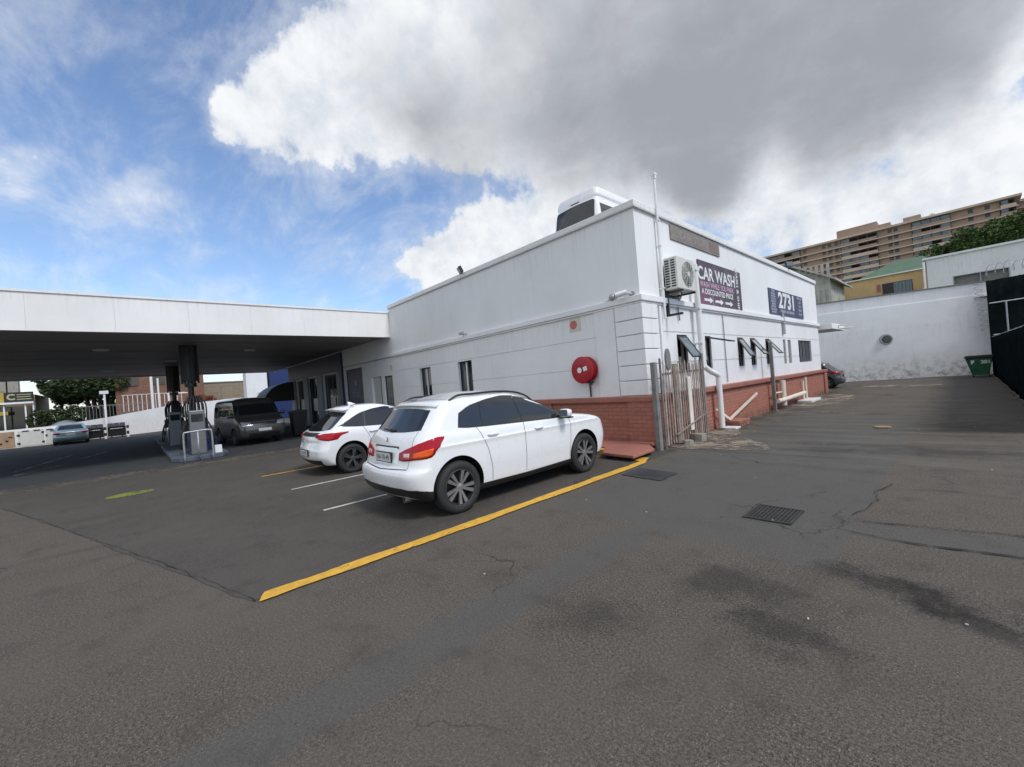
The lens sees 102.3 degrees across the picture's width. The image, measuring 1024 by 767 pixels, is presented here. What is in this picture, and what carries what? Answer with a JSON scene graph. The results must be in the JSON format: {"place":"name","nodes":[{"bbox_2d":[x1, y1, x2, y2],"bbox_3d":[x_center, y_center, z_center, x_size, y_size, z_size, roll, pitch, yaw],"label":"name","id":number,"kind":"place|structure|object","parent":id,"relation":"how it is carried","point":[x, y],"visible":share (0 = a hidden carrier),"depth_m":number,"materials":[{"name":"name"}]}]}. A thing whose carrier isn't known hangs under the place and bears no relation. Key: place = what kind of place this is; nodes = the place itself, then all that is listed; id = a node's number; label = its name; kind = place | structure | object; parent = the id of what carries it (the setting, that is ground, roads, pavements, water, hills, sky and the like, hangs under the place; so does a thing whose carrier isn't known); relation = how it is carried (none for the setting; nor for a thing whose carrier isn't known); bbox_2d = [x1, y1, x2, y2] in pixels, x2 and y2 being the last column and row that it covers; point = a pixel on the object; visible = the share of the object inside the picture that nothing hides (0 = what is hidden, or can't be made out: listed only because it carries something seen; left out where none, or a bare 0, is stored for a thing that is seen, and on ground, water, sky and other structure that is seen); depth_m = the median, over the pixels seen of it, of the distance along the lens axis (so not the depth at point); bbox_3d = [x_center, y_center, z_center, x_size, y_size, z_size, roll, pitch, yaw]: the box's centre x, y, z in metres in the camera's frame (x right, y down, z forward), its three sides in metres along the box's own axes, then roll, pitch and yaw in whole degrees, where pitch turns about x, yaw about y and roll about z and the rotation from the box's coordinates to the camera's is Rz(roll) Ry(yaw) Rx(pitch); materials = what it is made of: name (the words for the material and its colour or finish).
{"place":"outdoors","nodes":[
{"label":"outdoors","id":0,"kind":"place"},
{"bbox_2d":[0,382,7,392],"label":"distant building","id":1,"kind":"structure","parent":0,"point":[3,388],"depth_m":82.98,"materials":[{"name":"concrete"}]},
{"bbox_2d":[0,423,311,491],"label":"forecourt asphalt","id":2,"kind":"structure","parent":0,"point":[138,452],"depth_m":16.26,"materials":[{"name":"asphalt"}]},
{"bbox_2d":[0,432,14,448],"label":"barrier panel","id":3,"kind":"object","parent":2,"relation":"on","point":[7,439],"visible":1,"depth_m":27.39,"materials":[{"name":"beige plastic"}]},
{"bbox_2d":[17,429,44,446],"bbox_3d":[-32.805,3.704,28.150,1.234,1.050,0.155,-4,0,-42],"label":"barrier panel","id":4,"kind":"object","parent":2,"relation":"on","point":[30,437],"visible":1,"depth_m":28.12,"materials":[{"name":"white plastic"}]},
{"bbox_2d":[45,428,59,443],"bbox_3d":[-32.067,3.656,28.957,0.155,1.030,0.889,-5,0,41],"label":"barrier panel","id":5,"kind":"object","parent":2,"relation":"on","point":[49,437],"visible":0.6,"depth_m":28.72,"materials":[{"name":"white plastic"}]},
{"bbox_2d":[50,422,90,445],"bbox_3d":[-31.066,3.485,29.093,4.450,1.410,2.018,-5,0,44],"label":"parked sedan","id":6,"kind":"object","parent":2,"relation":"on","point":[66,432],"visible":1,"depth_m":27.86,"materials":[{"name":"blue metal"}]},
{"bbox_2d":[85,424,103,439],"bbox_3d":[-31.361,3.655,30.991,1.000,1.116,1.280,-4,0,-42],"label":"dumpster","id":7,"kind":"object","parent":2,"relation":"on","point":[96,431],"visible":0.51,"depth_m":30.75,"materials":[{"name":"black plastic"}]},
{"bbox_2d":[99,391,108,437],"bbox_3d":[-31.521,2.398,32.008,0.500,3.660,0.200,-4,0,-42],"label":"lamp post","id":8,"kind":"object","parent":2,"relation":"on","point":[104,399],"visible":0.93,"depth_m":31.98,"materials":[{"name":"white metal"}]},
{"bbox_2d":[107,422,125,437],"bbox_3d":[-30.455,3.584,31.819,1.000,1.116,1.280,-4,0,-42],"label":"dumpster","id":9,"kind":"object","parent":2,"relation":"on","point":[116,429],"visible":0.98,"depth_m":31.48,"materials":[{"name":"black plastic"}]},
{"bbox_2d":[0,447,299,494],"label":"concrete strip","id":10,"kind":"object","parent":2,"relation":"on","point":[2,492],"visible":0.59,"depth_m":11.42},
{"bbox_2d":[155,434,186,444],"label":"pump island","id":11,"kind":"structure","parent":2,"relation":"on","point":[159,440],"depth_m":21.91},
{"bbox_2d":[161,441,228,462],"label":"pump island","id":12,"kind":"structure","parent":2,"relation":"on","point":[174,454],"depth_m":13.89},
{"bbox_2d":[162,400,186,445],"bbox_3d":[-14.912,1.734,18.247,0.969,1.965,1.015,-4,0,-42],"label":"fuel pump","id":13,"kind":"object","parent":12,"relation":"on","point":[173,422],"visible":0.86,"depth_m":17.91,"materials":[{"name":"grey metal"}]},
{"bbox_2d":[0,288,389,411],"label":"forecourt canopy","id":14,"kind":"object","parent":12,"relation":"on","point":[52,335],"visible":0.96,"depth_m":15.36,"materials":[{"name":"metal"}]},
{"bbox_2d":[180,396,215,454],"bbox_3d":[-10.793,1.397,14.097,0.969,1.965,1.015,-4,0,-42],"label":"fuel pump","id":15,"kind":"object","parent":12,"relation":"on","point":[196,419],"visible":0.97,"depth_m":13.79,"materials":[{"name":"grey metal"}]},
{"bbox_2d":[182,428,214,463],"bbox_3d":[-9.934,1.966,13.087,0.786,1.010,0.056,-4,0,-42],"label":"hoop rail","id":16,"kind":"object","parent":2,"relation":"on","point":[198,442],"visible":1,"depth_m":13.07,"materials":[{"name":"metal"}]},
{"bbox_2d":[214,397,284,445],"bbox_3d":[-12.021,1.651,18.789,4.844,1.990,2.200,-5,0,43],"label":"suv","id":17,"kind":"object","parent":2,"relation":"on","point":[236,421],"visible":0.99,"depth_m":17.59,"materials":[{"name":"grey metal"}]},
{"bbox_2d":[229,406,242,417],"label":"side window","id":18,"kind":"structure","parent":17,"relation":"in","point":[233,409],"depth_m":17.38,"materials":[{"name":"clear glass"}]},
{"bbox_2d":[287,409,307,434],"bbox_3d":[-10.086,1.859,19.518,0.730,1.270,0.720,-4,0,-42],"label":"wheelie bin","id":19,"kind":"object","parent":2,"relation":"on","point":[298,419],"visible":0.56,"depth_m":19.30,"materials":[{"name":"black plastic"}]},
{"bbox_2d":[267,367,292,417],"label":"blue walled building","id":20,"kind":"structure","parent":0,"point":[278,377],"depth_m":42.86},
{"bbox_2d":[0,449,675,600],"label":"parking asphalt","id":21,"kind":"structure","parent":0,"point":[243,526],"depth_m":6.17,"materials":[{"name":"asphalt"}]},
{"bbox_2d":[105,489,154,498],"bbox_3d":[-7.941,2.296,8.590,0.759,0.001,0.514,-4,0,-42],"label":"painted marking","id":22,"kind":"object","parent":21,"relation":"on","point":[127,494],"visible":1,"depth_m":8.57,"materials":[{"name":"paint"}]},
{"bbox_2d":[300,402,393,472],"bbox_3d":[-3.126,1.151,10.503,4.072,1.540,2.147,-4,0,-42],"label":"parked hatchback","id":23,"kind":"object","parent":21,"relation":"on","point":[340,436],"visible":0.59,"depth_m":9.10,"materials":[{"name":"white paint"}]},
{"bbox_2d":[324,494,387,510],"bbox_3d":[-0.836,1.725,7.930,5.350,0.001,0.120,-4,0,-42],"label":"parking line","id":24,"kind":"object","parent":21,"relation":"on","point":[354,502],"visible":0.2,"depth_m":6.42,"materials":[{"name":"white paint"}]},
{"bbox_2d":[260,457,647,600],"bbox_3d":[0.280,1.628,5.732,6.627,0.001,0.401,-4,0,-44],"label":"yellow line","id":25,"kind":"object","parent":21,"relation":"on","point":[273,592],"visible":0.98,"depth_m":4.56,"materials":[{"name":"paint"}]},
{"bbox_2d":[362,390,602,513],"bbox_3d":[-0.252,0.882,7.051,4.304,1.604,2.170,-4,0,-42],"label":"parked suv","id":26,"kind":"object","parent":21,"relation":"on","point":[456,452],"visible":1,"depth_m":5.80,"materials":[{"name":"white paint"}]},
{"bbox_2d":[601,440,654,460],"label":"step platform","id":27,"kind":"structure","parent":21,"relation":"on","point":[623,450],"depth_m":8.41,"materials":[{"name":"red paint"}]},
{"bbox_2d":[0,374,1023,766],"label":"ground","id":28,"kind":"structure","parent":0,"point":[616,620],"depth_m":2.78,"materials":[{"name":"asphalt"}]},
{"bbox_2d":[6,381,19,392],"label":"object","id":29,"kind":"structure","parent":28,"relation":"on","point":[14,386],"depth_m":83.87,"materials":[{"name":"concrete"}]},
{"bbox_2d":[0,397,243,449],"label":"retaining wall","id":30,"kind":"structure","parent":28,"relation":"on","point":[148,420],"depth_m":35.08,"materials":[{"name":"paint"}]},
{"bbox_2d":[1,508,256,600],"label":"crack","id":31,"kind":"object","parent":28,"relation":"on","point":[139,555],"visible":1,"depth_m":4.58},
{"bbox_2d":[243,373,267,397],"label":"white tower","id":32,"kind":"structure","parent":28,"relation":"on","point":[255,384],"depth_m":41.50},
{"bbox_2d":[257,199,828,448],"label":"shop building","id":33,"kind":"structure","parent":28,"relation":"on","point":[511,313],"depth_m":12.06,"materials":[{"name":"paint"}]},
{"bbox_2d":[298,380,304,409],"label":"shop window","id":34,"kind":"structure","parent":33,"relation":"in","point":[300,383],"depth_m":28.68,"materials":[{"name":"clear glass"}]},
{"bbox_2d":[309,378,318,423],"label":"shop window","id":35,"kind":"structure","parent":33,"relation":"in","point":[313,386],"depth_m":26.66,"materials":[{"name":"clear glass"}]},
{"bbox_2d":[325,374,337,412],"bbox_3d":[-10.348,0.934,24.016,0.070,2.928,2.498,-4,0,-42],"label":"shop window","id":36,"kind":"structure","parent":33,"relation":"in","point":[330,380],"depth_m":24.26,"materials":[{"name":"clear glass"}]},
{"bbox_2d":[346,367,363,403],"bbox_3d":[-8.033,0.754,21.363,0.050,3.048,2.148,-4,0,-42],"label":"window","id":37,"kind":"structure","parent":33,"relation":"in","point":[354,376],"depth_m":21.39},
{"bbox_2d":[374,377,382,403],"bbox_3d":[-6.310,0.914,19.574,0.040,2.430,0.670,-4,0,-42],"label":"door","id":38,"kind":"structure","parent":33,"relation":"in","point":[377,380],"depth_m":19.52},
{"bbox_2d":[385,375,394,405],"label":"window","id":39,"kind":"structure","parent":33,"relation":"in","point":[388,379],"depth_m":18.54,"materials":[{"name":"glass"}]},
{"bbox_2d":[422,367,432,395],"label":"window","id":40,"kind":"structure","parent":33,"relation":"in","point":[426,372],"depth_m":16.24,"materials":[{"name":"black glass"}]},
{"bbox_2d":[460,360,473,390],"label":"window","id":41,"kind":"structure","parent":33,"relation":"in","point":[466,366],"depth_m":14.23,"materials":[{"name":"black glass"}]},
{"bbox_2d":[569,317,580,331],"bbox_3d":[1.601,-1.496,10.521,0.012,0.340,0.360,-4,0,-42],"label":"fire sign","id":42,"kind":"object","parent":33,"relation":"attached to","point":[574,324],"visible":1,"depth_m":10.51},
{"bbox_2d":[571,357,597,396],"bbox_3d":[1.819,-0.162,10.201,0.279,1.005,0.660,-4,0,-42],"label":"fire hose reel","id":43,"kind":"object","parent":33,"relation":"on","point":[584,369],"visible":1,"depth_m":10.07,"materials":[{"name":"red plastic"}]},
{"bbox_2d":[556,186,628,231],"bbox_3d":[3.560,-4.696,13.729,4.844,2.275,2.200,-4,0,-42],"label":"minibus","id":44,"kind":"object","parent":33,"relation":"on","point":[584,205],"visible":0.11,"depth_m":12.08,"materials":[{"name":"white paint"}]},
{"bbox_2d":[556,199,594,231],"bbox_3d":[1.852,-4.896,12.192,0.144,0.702,1.441,-4,0,-42],"label":"rear window","id":45,"kind":"structure","parent":44,"relation":"in","point":[580,212],"depth_m":12.13,"materials":[{"name":"glass"}]},
{"bbox_2d":[614,290,634,297],"bbox_3d":[2.520,-2.022,9.268,0.458,0.159,0.164,-5,0,12],"label":"bullet camera","id":46,"kind":"object","parent":33,"relation":"on","point":[622,293],"visible":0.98,"depth_m":9.24,"materials":[{"name":"white plastic"}]},
{"bbox_2d":[650,172,666,318],"bbox_3d":[3.456,-3.244,9.718,0.120,3.448,0.130,-4,0,-42],"label":"mast pole","id":47,"kind":"object","parent":33,"relation":"attached to","point":[653,178],"visible":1,"depth_m":9.68,"materials":[{"name":"white plastic"}]},
{"bbox_2d":[658,306,666,392],"bbox_3d":[3.530,-0.801,9.654,0.100,2.035,0.045,-4,0,-42],"label":"conduit trunking","id":48,"kind":"object","parent":33,"relation":"on","point":[661,330],"visible":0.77,"depth_m":9.62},
{"bbox_2d":[663,277,683,316],"bbox_3d":[3.809,-2.075,9.759,0.060,0.940,0.405,-4,0,-42],"label":"wall bracket","id":49,"kind":"object","parent":33,"relation":"attached to","point":[668,314],"depth_m":9.84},
{"bbox_2d":[650,348,708,450],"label":"palisade gate","id":50,"kind":"structure","parent":33,"relation":"attached to","point":[680,427],"depth_m":9.26,"materials":[{"name":"metal"}]},
{"bbox_2d":[663,255,695,298],"bbox_3d":[4.047,-2.545,9.983,0.954,0.880,0.445,-4,0,-42],"label":"air conditioner","id":51,"kind":"object","parent":33,"relation":"attached to","point":[679,272],"visible":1,"depth_m":9.71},
{"bbox_2d":[677,335,700,370],"bbox_3d":[4.322,-0.776,10.387,0.548,0.908,0.712,-4,0,-42],"label":"window","id":52,"kind":"structure","parent":33,"relation":"in","point":[687,344],"depth_m":10.34,"materials":[{"name":"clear glass"}]},
{"bbox_2d":[669,224,719,256],"bbox_3d":[5.039,-3.861,11.266,3.050,0.370,0.033,-4,0,-42],"label":"faded sign","id":53,"kind":"object","parent":33,"relation":"attached to","point":[682,236],"visible":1,"depth_m":11.09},
{"bbox_2d":[690,264,725,427],"bbox_3d":[5.116,-0.949,10.887,0.784,4.311,0.291,-5,0,-28],"label":"downpipe","id":54,"kind":"object","parent":33,"relation":"attached to","point":[701,343],"visible":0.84,"depth_m":10.70,"materials":[{"name":"white plastic"}]},
{"bbox_2d":[696,259,742,310],"bbox_3d":[6.212,-2.860,12.257,3.203,1.569,0.033,-4,0,-42],"label":"car wash sign","id":55,"kind":"object","parent":33,"relation":"attached to","point":[721,286],"visible":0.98,"depth_m":12.12,"materials":[{"name":"plastic"}]},
{"bbox_2d":[705,336,734,367],"bbox_3d":[5.564,-0.874,11.342,0.378,0.908,0.979,-4,0,-42],"label":"window","id":56,"kind":"structure","parent":33,"relation":"in","point":[708,357],"depth_m":11.55,"materials":[{"name":"black glass"}]},
{"bbox_2d":[713,298,728,381],"bbox_3d":[6.054,-1.268,11.977,0.627,2.500,0.026,-4,0,-42],"label":"wall cable","id":57,"kind":"object","parent":33,"relation":"attached to","point":[724,343],"depth_m":12.17,"materials":[{"name":"metal"}]},
{"bbox_2d":[737,338,755,365],"bbox_3d":[7.281,-1.008,13.105,0.498,0.908,0.693,-4,0,-42],"label":"window","id":58,"kind":"structure","parent":33,"relation":"in","point":[743,343],"depth_m":13.07,"materials":[{"name":"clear glass"}]},
{"bbox_2d":[750,338,768,364],"bbox_3d":[8.145,-1.076,13.862,0.498,0.908,0.740,-4,0,-42],"label":"window","id":59,"kind":"structure","parent":33,"relation":"in","point":[754,341],"depth_m":13.85,"materials":[{"name":"clear glass"}]},
{"bbox_2d":[765,339,783,363],"bbox_3d":[9.300,-1.167,14.906,0.478,0.908,0.758,-4,0,-42],"label":"window","id":60,"kind":"structure","parent":33,"relation":"in","point":[774,346],"depth_m":14.92,"materials":[{"name":"clear glass"}]},
{"bbox_2d":[779,380,786,404],"bbox_3d":[9.720,0.329,14.782,0.180,0.900,0.180,-4,0,-42],"label":"pipe stub","id":61,"kind":"object","parent":33,"relation":"attached to","point":[783,387],"visible":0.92,"depth_m":14.71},
{"bbox_2d":[767,287,803,318],"bbox_3d":[11.246,-3.211,16.855,4.750,0.960,0.032,-4,0,-42],"label":"services sign","id":62,"kind":"object","parent":33,"relation":"attached to","point":[787,304],"visible":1,"depth_m":16.59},
{"bbox_2d":[777,391,806,402],"bbox_3d":[10.415,0.490,15.336,3.452,0.196,0.154,-4,0,-42],"label":"drain pipe","id":63,"kind":"object","parent":33,"relation":"attached to","point":[784,399],"visible":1,"depth_m":15.08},
{"bbox_2d":[798,340,810,361],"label":"window","id":64,"kind":"structure","parent":33,"relation":"in","point":[804,346],"depth_m":18.63,"materials":[{"name":"grey glass"}]},
{"bbox_2d":[818,323,851,332],"bbox_3d":[15.354,-1.234,22.626,3.150,3.380,5.300,-4,0,-42],"label":"awning","id":65,"kind":"object","parent":33,"relation":"attached to","point":[828,327],"visible":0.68,"depth_m":20.71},
{"bbox_2d":[622,468,676,480],"bbox_3d":[2.246,1.475,6.763,0.650,0.001,0.752,-4,0,-42],"label":"drain cover","id":66,"kind":"object","parent":28,"relation":"on","point":[650,474],"visible":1,"depth_m":6.73,"materials":[{"name":"metal"}]},
{"bbox_2d":[668,429,768,449],"bbox_3d":[5.263,1.239,9.548,3.725,0.001,2.200,-4,0,-42],"label":"concrete apron","id":67,"kind":"object","parent":28,"relation":"on","point":[698,444],"visible":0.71,"depth_m":9.02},
{"bbox_2d":[690,433,706,440],"bbox_3d":[4.321,1.234,9.517,0.248,0.160,0.346,-4,0,-42],"label":"rubble","id":68,"kind":"object","parent":67,"relation":"on","point":[698,436],"visible":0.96,"depth_m":9.43,"materials":[{"name":"concrete"}]},
{"bbox_2d":[725,418,750,426],"bbox_3d":[6.306,1.084,11.531,0.800,0.170,0.400,-4,0,-42],"label":"brick box","id":69,"kind":"object","parent":28,"relation":"on","point":[741,422],"visible":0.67,"depth_m":11.33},
{"bbox_2d":[730,392,757,419],"bbox_3d":[6.919,0.639,12.269,2.566,0.594,0.030,-4,0,-44],"label":"leaning plank","id":70,"kind":"object","parent":69,"relation":"on","point":[742,407],"visible":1,"depth_m":12.13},
{"bbox_2d":[742,504,803,525],"bbox_3d":[2.860,1.425,4.514,0.530,0.016,0.450,-4,0,-42],"label":"drain grate","id":71,"kind":"object","parent":28,"relation":"on","point":[777,514],"visible":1,"depth_m":4.49,"materials":[{"name":"metal"}]},
{"bbox_2d":[768,342,778,411],"bbox_3d":[8.951,-0.233,14.166,0.180,2.380,0.140,-4,0,-42],"label":"steel post","id":72,"kind":"object","parent":28,"relation":"on","point":[772,373],"visible":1,"depth_m":14.13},
{"bbox_2d":[785,394,854,407],"bbox_3d":[12.531,0.668,16.511,6.247,0.001,1.658,-4,0,-42],"label":"apron","id":73,"kind":"object","parent":28,"relation":"on","point":[825,399],"visible":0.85,"depth_m":16.03,"materials":[{"name":"concrete"}]},
{"bbox_2d":[797,397,820,402],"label":"pipe plinth","id":74,"kind":"structure","parent":73,"relation":"on","point":[810,400],"depth_m":16.32,"materials":[{"name":"white concrete"}]},
{"bbox_2d":[821,362,845,388],"bbox_3d":[17.080,-0.416,24.335,2.147,1.480,4.040,-4,0,-42],"label":"parked hatchback","id":75,"kind":"object","parent":28,"relation":"on","point":[836,376],"visible":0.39,"depth_m":22.67,"materials":[{"name":"grey paint"}]},
{"bbox_2d":[861,384,943,386],"bbox_3d":[19.582,0.110,20.901,1.918,0.001,3.910,-5,0,-8],"label":"cement streak","id":76,"kind":"object","parent":28,"relation":"on","point":[898,385],"visible":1,"depth_m":21.10,"materials":[{"name":"concrete"}]},
{"bbox_2d":[816,279,994,381],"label":"boundary wall","id":77,"kind":"structure","parent":28,"relation":"on","point":[936,332],"depth_m":26.24,"materials":[{"name":"paint"}]},
{"bbox_2d":[879,334,892,343],"bbox_3d":[24.235,-2.872,26.715,0.680,0.680,0.179,-5,0,31],"label":"vent cowl","id":78,"kind":"object","parent":77,"relation":"attached to","point":[885,338],"visible":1,"depth_m":26.69,"materials":[{"name":"metal"}]},
{"bbox_2d":[973,284,987,330],"bbox_3d":[27.790,-4.534,24.404,0.422,2.819,0.574,-4,0,-42],"label":"razor wire","id":79,"kind":"object","parent":77,"relation":"attached to","point":[981,307],"visible":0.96,"depth_m":24.44,"materials":[{"name":"metal"}]},
{"bbox_2d":[850,531,1023,557],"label":"crack","id":80,"kind":"object","parent":28,"relation":"on","point":[952,548],"visible":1,"depth_m":3.39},
{"bbox_2d":[964,354,993,376],"bbox_3d":[25.628,-0.958,22.641,1.140,1.190,1.080,-4,0,-42],"label":"refuse skip","id":81,"kind":"object","parent":28,"relation":"on","point":[979,364],"visible":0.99,"depth_m":22.33,"materials":[{"name":"metal"}]},
{"bbox_2d":[986,274,1023,374],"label":"tall net screen","id":82,"kind":"object","parent":28,"relation":"on","point":[1005,299],"visible":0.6,"depth_m":22.86,"materials":[{"name":"fabric"}]},
{"bbox_2d":[991,374,1023,404],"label":"verge kerb","id":83,"kind":"structure","parent":28,"relation":"on","point":[1007,389],"depth_m":14.18,"materials":[{"name":"concrete"}]},
{"bbox_2d":[992,325,1023,399],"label":"net fence","id":84,"kind":"object","parent":83,"relation":"on","point":[1008,354],"visible":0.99,"depth_m":14.13,"materials":[{"name":"fabric"}]},
{"bbox_2d":[0,0,1023,419],"label":"sky","id":85,"kind":"structure","parent":0,"point":[336,154],"materials":[{"name":"blue"}]},
{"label":"street","id":86,"kind":"structure","parent":0,"visible":0},
{"bbox_2d":[0,391,49,430],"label":"yellow shop","id":87,"kind":"structure","parent":86,"relation":"on","point":[16,408],"depth_m":39.39,"materials":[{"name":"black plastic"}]},
{"bbox_2d":[24,410,48,427],"bbox_3d":[-42.471,3.240,36.933,1.726,1.874,2.134,-4,0,-42],"label":"street shrub","id":88,"kind":"object","parent":86,"relation":"on","point":[34,424],"visible":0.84,"depth_m":36.95,"materials":[{"name":"green plant"}]},
{"bbox_2d":[43,407,69,424],"bbox_3d":[-41.642,3.009,37.777,1.860,1.757,2.043,-4,0,-42],"label":"street shrub","id":89,"kind":"object","parent":86,"relation":"on","point":[56,417],"visible":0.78,"depth_m":37.31,"materials":[{"name":"green plant"}]},
{"bbox_2d":[37,380,89,413],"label":"street tree","id":90,"kind":"object","parent":86,"relation":"on","point":[58,399],"visible":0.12,"depth_m":43.34,"materials":[{"name":"green plant"}]},
{"bbox_2d":[64,404,88,421],"bbox_3d":[-40.693,2.849,38.558,1.739,1.795,2.067,-4,0,-42],"label":"street shrub","id":91,"kind":"object","parent":86,"relation":"on","point":[72,411],"visible":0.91,"depth_m":38.26,"materials":[{"name":"green plant"}]},
{"bbox_2d":[30,378,130,420],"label":"fig tree","id":92,"kind":"object","parent":86,"relation":"on","point":[68,391],"visible":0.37,"depth_m":41.02,"materials":[{"name":"green plant"}]},
{"bbox_2d":[82,402,151,419],"bbox_3d":[-36.578,2.533,38.309,4.800,1.220,0.040,-4,0,-42],"label":"street fence","id":93,"kind":"object","parent":86,"relation":"on","point":[113,409],"visible":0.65,"depth_m":37.95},
{"bbox_2d":[149,377,154,408],"bbox_3d":[-34.230,0.651,39.216,0.203,4.800,0.203,-5,0,25],"label":"street pole","id":94,"kind":"object","parent":86,"relation":"on","point":[151,392],"visible":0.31,"depth_m":39.13,"materials":[{"name":"white metal"}]},
{"bbox_2d":[115,375,204,414],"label":"brick building","id":95,"kind":"structure","parent":86,"relation":"on","point":[137,390],"depth_m":43.35,"materials":[{"name":"red brick"}]},
{"bbox_2d":[123,376,186,385],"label":"window","id":96,"kind":"structure","parent":95,"relation":"in","point":[134,381],"depth_m":43.80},
{"bbox_2d":[197,395,219,401],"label":"shrub","id":97,"kind":"object","parent":86,"relation":"on","point":[209,397],"visible":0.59,"depth_m":46.34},
{"bbox_2d":[204,381,243,401],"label":"tan wall","id":98,"kind":"structure","parent":86,"relation":"on","point":[226,390],"depth_m":49.71,"materials":[{"name":"paint"}]},
{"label":"hill","id":99,"kind":"structure","parent":0,"visible":0},
{"bbox_2d":[779,263,853,303],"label":"corrugated shed","id":100,"kind":"structure","parent":99,"relation":"on","point":[828,288],"depth_m":32.44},
{"bbox_2d":[844,256,927,299],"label":"ochre house","id":101,"kind":"structure","parent":99,"relation":"on","point":[903,275],"depth_m":37.05,"materials":[{"name":"yellow paint"}]},
{"bbox_2d":[882,279,912,293],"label":"window","id":102,"kind":"structure","parent":101,"relation":"in","point":[905,285],"depth_m":36.28,"materials":[{"name":"grey glass"}]},
{"bbox_2d":[763,192,1023,281],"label":"apartment block","id":103,"kind":"structure","parent":99,"relation":"on","point":[856,253],"depth_m":168.88,"materials":[{"name":"concrete"}]},
{"bbox_2d":[915,243,949,256],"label":"broadleaf tree","id":104,"kind":"object","parent":99,"relation":"on","point":[935,250],"visible":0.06,"depth_m":41.48,"materials":[{"name":"green plant"}]},
{"bbox_2d":[930,222,1001,255],"bbox_3d":[44.741,-11.874,40.181,5.540,7.180,5.468,-5,0,4],"label":"broadleaf tree","id":105,"kind":"object","parent":99,"relation":"on","point":[967,237],"visible":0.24,"depth_m":39.12,"materials":[{"name":"green plant"}]},
{"bbox_2d":[922,239,1023,288],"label":"white neighbour","id":106,"kind":"structure","parent":99,"relation":"on","point":[964,266],"depth_m":29.69,"materials":[{"name":"paint"}]},
{"bbox_2d":[983,209,1023,245],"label":"broadleaf tree","id":107,"kind":"object","parent":99,"relation":"on","point":[1011,227],"visible":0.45,"depth_m":37.44,"materials":[{"name":"green plant"}]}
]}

